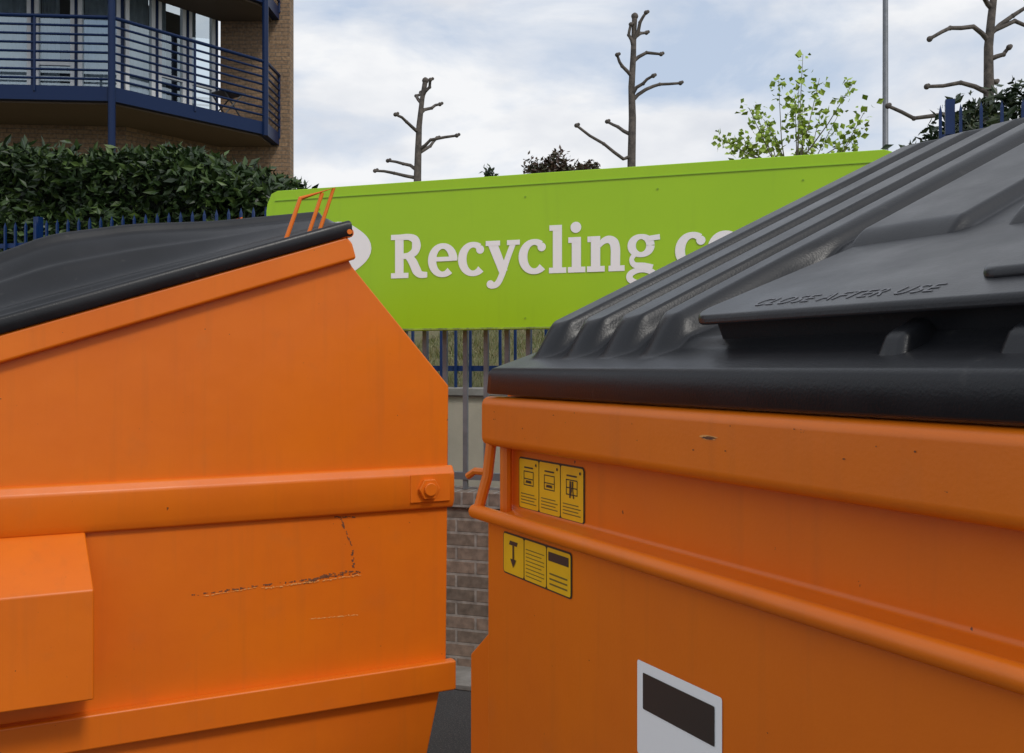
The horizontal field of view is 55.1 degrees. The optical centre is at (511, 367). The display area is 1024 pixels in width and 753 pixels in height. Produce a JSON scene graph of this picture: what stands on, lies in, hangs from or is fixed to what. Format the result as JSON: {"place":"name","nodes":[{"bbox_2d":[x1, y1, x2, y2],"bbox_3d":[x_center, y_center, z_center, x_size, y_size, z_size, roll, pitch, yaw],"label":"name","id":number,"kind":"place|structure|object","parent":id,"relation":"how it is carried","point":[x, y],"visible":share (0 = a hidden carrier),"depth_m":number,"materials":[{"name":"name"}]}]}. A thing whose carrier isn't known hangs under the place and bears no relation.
{"place":"outdoors","nodes":[
{"label":"outdoors","id":0,"kind":"place"},
{"bbox_2d":[27,0,120,87],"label":"front glazing frames","id":1,"kind":"structure","parent":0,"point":[37,10],"depth_m":16.42,"materials":[{"name":"white plastic"}]},
{"bbox_2d":[41,0,84,85],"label":"front glazing interior","id":2,"kind":"object","parent":1,"relation":"attached to","point":[64,6],"depth_m":17.37,"materials":[{"name":"grey"}]},
{"bbox_2d":[0,0,116,87],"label":"front glazing curtains","id":3,"kind":"object","parent":2,"relation":"attached to","point":[96,7],"visible":0.41,"depth_m":16.60,"materials":[{"name":"white fabric"}]},
{"bbox_2d":[31,0,123,88],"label":"front glazing mullions","id":4,"kind":"object","parent":1,"relation":"attached to","point":[76,37],"visible":0.33,"depth_m":16.41,"materials":[{"name":"blue paint"}]},
{"bbox_2d":[0,101,271,146],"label":"balcony soffit","id":5,"kind":"structure","parent":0,"point":[56,113],"depth_m":16.07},
{"bbox_2d":[0,84,278,144],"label":"balcony fascia","id":6,"kind":"structure","parent":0,"point":[53,93],"depth_m":15.32,"materials":[{"name":"blue metal"}]},
{"bbox_2d":[0,0,280,137],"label":"balcony rails","id":7,"kind":"object","parent":6,"relation":"on","point":[34,68],"visible":1,"depth_m":15.32,"materials":[{"name":"blue metal"}]},
{"bbox_2d":[130,0,195,104],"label":"bay glazing curtains","id":8,"kind":"object","parent":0,"point":[139,11],"visible":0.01,"depth_m":17.00,"materials":[{"name":"white fabric"}]},
{"bbox_2d":[148,5,179,101],"bbox_3d":[-6.377,-5.435,17.597,0.960,2.370,1.890,0,0,37],"label":"bay glazing interior","id":9,"kind":"object","parent":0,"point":[172,22],"depth_m":18.34,"materials":[{"name":"black"}]},
{"bbox_2d":[124,0,215,110],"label":"bay glazing frames","id":10,"kind":"structure","parent":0,"point":[152,22],"depth_m":17.28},
{"bbox_2d":[156,0,217,110],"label":"bay glazing mullions","id":11,"kind":"object","parent":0,"point":[157,44],"visible":0.38,"depth_m":17.43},
{"bbox_2d":[108,0,267,151],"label":"balcony posts","id":12,"kind":"object","parent":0,"point":[111,72],"visible":0.5,"depth_m":14.95,"materials":[{"name":"blue metal"}]},
{"bbox_2d":[158,0,271,20],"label":"balcony soffit","id":13,"kind":"structure","parent":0,"point":[233,10],"depth_m":17.34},
{"bbox_2d":[211,88,245,115],"bbox_3d":[-4.936,-4.526,17.019,0.460,0.448,0.430,0,0,40],"label":"balcony table","id":14,"kind":"object","parent":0,"point":[225,94],"visible":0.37,"depth_m":16.98,"materials":[{"name":"black metal"}]},
{"bbox_2d":[250,0,278,19],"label":"balcony fascia","id":15,"kind":"structure","parent":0,"point":[273,10],"depth_m":17.62,"materials":[{"name":"blue metal"}]},
{"bbox_2d":[427,689,470,752],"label":"ground","id":16,"kind":"structure","parent":0,"point":[451,730],"depth_m":4.53,"materials":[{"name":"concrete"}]},
{"bbox_2d":[0,187,455,752],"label":"recycling bin","id":17,"kind":"object","parent":16,"relation":"on","point":[226,485],"visible":1,"depth_m":3.15,"materials":[{"name":"orange metal"}]},
{"bbox_2d":[455,665,470,690],"bbox_3d":[-0.246,1.635,5.155,12.000,0.030,0.298,0,0,19],"label":"kerb strip","id":18,"kind":"object","parent":16,"relation":"on","point":[463,677],"visible":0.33,"depth_m":5.10,"materials":[{"name":"concrete"}]},
{"bbox_2d":[446,507,499,666],"bbox_3d":[-0.160,1.208,5.401,12.000,0.885,0.220,0,0,19],"label":"brickwork","id":19,"kind":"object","parent":16,"relation":"on","point":[467,592],"visible":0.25,"depth_m":5.32,"materials":[{"name":"brick"}]},
{"bbox_2d":[452,486,499,509],"bbox_3d":[-0.160,0.719,5.401,12.000,0.088,0.250,0,0,19],"label":"coping course","id":20,"kind":"object","parent":19,"relation":"on","point":[464,498],"visible":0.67,"depth_m":5.30,"materials":[{"name":"brick"}]},
{"bbox_2d":[404,329,548,488],"bbox_3d":[0.070,0.137,5.302,12.500,1.073,0.055,0,0,19],"label":"steel railing","id":21,"kind":"object","parent":20,"relation":"on","point":[461,475],"visible":0.05,"depth_m":5.40,"materials":[{"name":"grey metal"}]},
{"bbox_2d":[448,396,499,487],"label":"retaining wall","id":22,"kind":"structure","parent":16,"relation":"on","point":[455,436],"depth_m":7.06,"materials":[{"name":"beige concrete"}]},
{"bbox_2d":[448,387,503,395],"bbox_3d":[-0.242,0.179,7.168,28.000,0.058,0.310,0,0,19],"label":"coping","id":23,"kind":"object","parent":22,"relation":"on","point":[458,391],"visible":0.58,"depth_m":7.04,"materials":[{"name":"concrete"}]},
{"bbox_2d":[0,207,546,387],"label":"blue railing","id":24,"kind":"object","parent":23,"relation":"on","point":[38,232],"visible":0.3,"depth_m":7.84,"materials":[{"name":"metal"}]},
{"bbox_2d":[939,98,1023,138],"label":"blue railing","id":25,"kind":"object","parent":23,"relation":"on","point":[949,116],"visible":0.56,"depth_m":6.14,"materials":[{"name":"metal"}]},
{"bbox_2d":[465,117,1023,752],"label":"recycling bin","id":26,"kind":"object","parent":16,"relation":"on","point":[763,485],"visible":1,"depth_m":1.35,"materials":[{"name":"orange metal"}]},
{"bbox_2d":[408,329,543,386],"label":"grass bank","id":27,"kind":"structure","parent":0,"point":[417,334],"depth_m":8.87,"materials":[{"name":"plant"}]},
{"bbox_2d":[0,124,125,156],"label":"wall front","id":28,"kind":"structure","parent":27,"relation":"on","point":[87,137],"depth_m":16.41,"materials":[{"name":"brick"}]},
{"bbox_2d":[0,134,318,251],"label":"laurel hedge","id":29,"kind":"object","parent":27,"relation":"on","point":[62,184],"visible":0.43,"depth_m":9.06,"materials":[{"name":"green plant"}]},
{"bbox_2d":[126,127,219,154],"bbox_3d":[-6.044,-2.160,17.341,0.300,3.820,1.890,0,0,37],"label":"wall bay","id":30,"kind":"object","parent":27,"relation":"on","point":[136,137],"depth_m":16.93,"materials":[{"name":"brick"}]},
{"bbox_2d":[220,0,293,181],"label":"wall end","id":31,"kind":"structure","parent":27,"relation":"on","point":[243,37],"depth_m":18.00,"materials":[{"name":"brick"}]},
{"bbox_2d":[373,77,460,181],"bbox_3d":[-1.369,-2.215,13.979,1.198,3.846,0.700,0,0,-11],"label":"pollarded tree","id":32,"kind":"object","parent":27,"relation":"on","point":[420,148],"visible":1,"depth_m":13.96,"materials":[{"name":"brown plant"}]},
{"bbox_2d":[521,145,587,173],"bbox_3d":[0.739,-2.230,17.992,1.345,3.659,1.208,0,0,0],"label":"bronze shrub","id":33,"kind":"object","parent":27,"relation":"on","point":[550,161],"visible":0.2,"depth_m":17.75,"materials":[{"name":"brown plant"}]},
{"bbox_2d":[573,158,600,169],"bbox_3d":[1.446,-2.220,19.006,0.706,3.641,0.699,0,0,0],"label":"bronze shrub","id":34,"kind":"object","parent":27,"relation":"on","point":[588,164],"visible":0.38,"depth_m":18.83,"materials":[{"name":"brown plant"}]},
{"bbox_2d":[574,10,683,166],"bbox_3d":[1.681,-2.680,14.063,1.613,4.777,0.533,0,0,0],"label":"pollarded tree","id":35,"kind":"object","parent":27,"relation":"on","point":[633,36],"visible":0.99,"depth_m":13.97,"materials":[{"name":"brown plant"}]},
{"bbox_2d":[711,50,883,159],"bbox_3d":[2.582,-1.544,8.999,1.513,2.711,0.882,0,0,0],"label":"young tree","id":36,"kind":"object","parent":27,"relation":"on","point":[775,143],"visible":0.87,"depth_m":8.94,"materials":[{"name":"green plant"}]},
{"bbox_2d":[882,0,887,149],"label":"street lamp","id":37,"kind":"object","parent":27,"relation":"on","point":[885,81],"visible":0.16,"depth_m":15.96,"materials":[{"name":"grey metal"}]},
{"bbox_2d":[881,76,1023,148],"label":"ivy hedge","id":38,"kind":"object","parent":27,"relation":"on","point":[1009,99],"visible":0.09,"depth_m":6.46,"materials":[{"name":"green plant"}]},
{"bbox_2d":[885,0,1023,122],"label":"pollarded tree","id":39,"kind":"object","parent":27,"relation":"on","point":[987,36],"visible":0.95,"depth_m":12.97,"materials":[{"name":"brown plant"}]},
{"bbox_2d":[478,164,497,176],"bbox_3d":[-0.401,-2.077,18.000,0.331,3.355,0.372,0,0,38],"label":"bronze shrub","id":40,"kind":"object","parent":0,"point":[489,172],"visible":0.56,"depth_m":17.96,"materials":[{"name":"green plant"}]},
{"bbox_2d":[266,150,891,330],"bbox_3d":[0.195,-0.172,5.159,3.390,1.685,0.104,0,0,19],"label":"recycling centre sign","id":41,"kind":"object","parent":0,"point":[536,251],"visible":0.66,"depth_m":5.13,"materials":[{"name":"green"}]},
{"bbox_2d":[148,0,1023,188],"label":"sky","id":42,"kind":"structure","parent":0,"point":[515,78],"materials":[{"name":"white"}]}
]}

